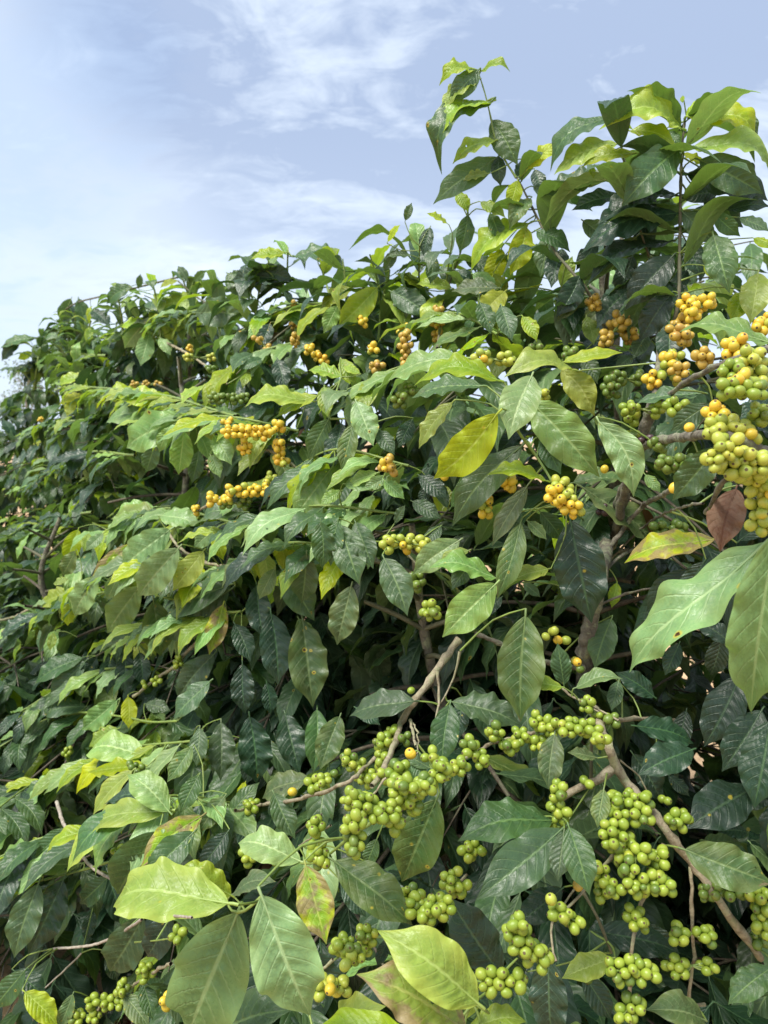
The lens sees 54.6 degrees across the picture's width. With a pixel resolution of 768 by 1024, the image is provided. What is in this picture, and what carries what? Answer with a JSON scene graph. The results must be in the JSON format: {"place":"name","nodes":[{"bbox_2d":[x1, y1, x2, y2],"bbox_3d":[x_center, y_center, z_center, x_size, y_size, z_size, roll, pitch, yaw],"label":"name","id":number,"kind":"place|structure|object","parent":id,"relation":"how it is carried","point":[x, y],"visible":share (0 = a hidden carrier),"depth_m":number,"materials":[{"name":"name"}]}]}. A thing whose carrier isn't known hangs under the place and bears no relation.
{"place":"outdoors","nodes":[
{"label":"outdoors","id":0,"kind":"place"},
{"bbox_2d":[0,356,57,430],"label":"tree","id":1,"kind":"object","parent":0,"point":[14,391],"visible":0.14,"depth_m":27.35,"materials":[{"name":"green plant"}]},
{"bbox_2d":[1,944,161,1023],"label":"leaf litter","id":2,"kind":"object","parent":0,"point":[124,1019],"visible":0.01,"depth_m":1.89,"materials":[{"name":"brown plant"}]},
{"bbox_2d":[0,442,756,1023],"bbox_3d":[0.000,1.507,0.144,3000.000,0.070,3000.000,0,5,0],"label":"ground","id":3,"kind":"structure","parent":0,"point":[98,980],"depth_m":2.20,"materials":[{"name":"soil"}]},
{"bbox_2d":[0,325,167,611],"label":"coffee tree","id":4,"kind":"object","parent":3,"relation":"on","point":[10,408],"visible":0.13,"depth_m":4.56,"materials":[{"name":"green plant"}]},
{"bbox_2d":[0,306,208,651],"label":"coffee tree","id":5,"kind":"object","parent":3,"relation":"on","point":[21,464],"visible":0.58,"depth_m":3.65,"materials":[{"name":"green plant"}]},
{"bbox_2d":[0,505,228,993],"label":"coffee tree","id":6,"kind":"object","parent":3,"relation":"on","point":[19,687],"visible":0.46,"depth_m":2.17,"materials":[{"name":"green plant"}]},
{"bbox_2d":[0,266,362,836],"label":"coffee tree","id":7,"kind":"object","parent":3,"relation":"on","point":[106,477],"visible":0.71,"depth_m":2.74,"materials":[{"name":"green plant"}]},
{"bbox_2d":[0,344,444,1023],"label":"coffee tree","id":8,"kind":"object","parent":3,"relation":"on","point":[130,568],"visible":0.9,"depth_m":1.45,"materials":[{"name":"green plant"}]},
{"bbox_2d":[8,192,690,1023],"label":"coffee tree","id":9,"kind":"object","parent":3,"relation":"on","point":[376,322],"visible":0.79,"depth_m":1.57,"materials":[{"name":"green plant"}]},
{"bbox_2d":[113,476,767,1023],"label":"coffee tree","id":10,"kind":"object","parent":3,"relation":"on","point":[281,964],"visible":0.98,"depth_m":0.85,"materials":[{"name":"green plant"}]},
{"bbox_2d":[210,56,767,1023],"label":"coffee tree","id":11,"kind":"object","parent":3,"relation":"on","point":[576,534],"visible":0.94,"depth_m":1.17,"materials":[{"name":"green plant"}]},
{"bbox_2d":[383,197,767,945],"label":"coffee tree","id":12,"kind":"object","parent":3,"relation":"on","point":[647,573],"visible":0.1,"depth_m":1.97,"materials":[{"name":"green plant"}]},
{"bbox_2d":[592,292,767,1023],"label":"coffee tree","id":13,"kind":"object","parent":3,"relation":"on","point":[700,600],"visible":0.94,"depth_m":0.79,"materials":[{"name":"green plant"}]},
{"bbox_2d":[0,0,767,441],"label":"sky","id":14,"kind":"structure","parent":0,"point":[154,137],"materials":[{"name":"blue"}]}
]}

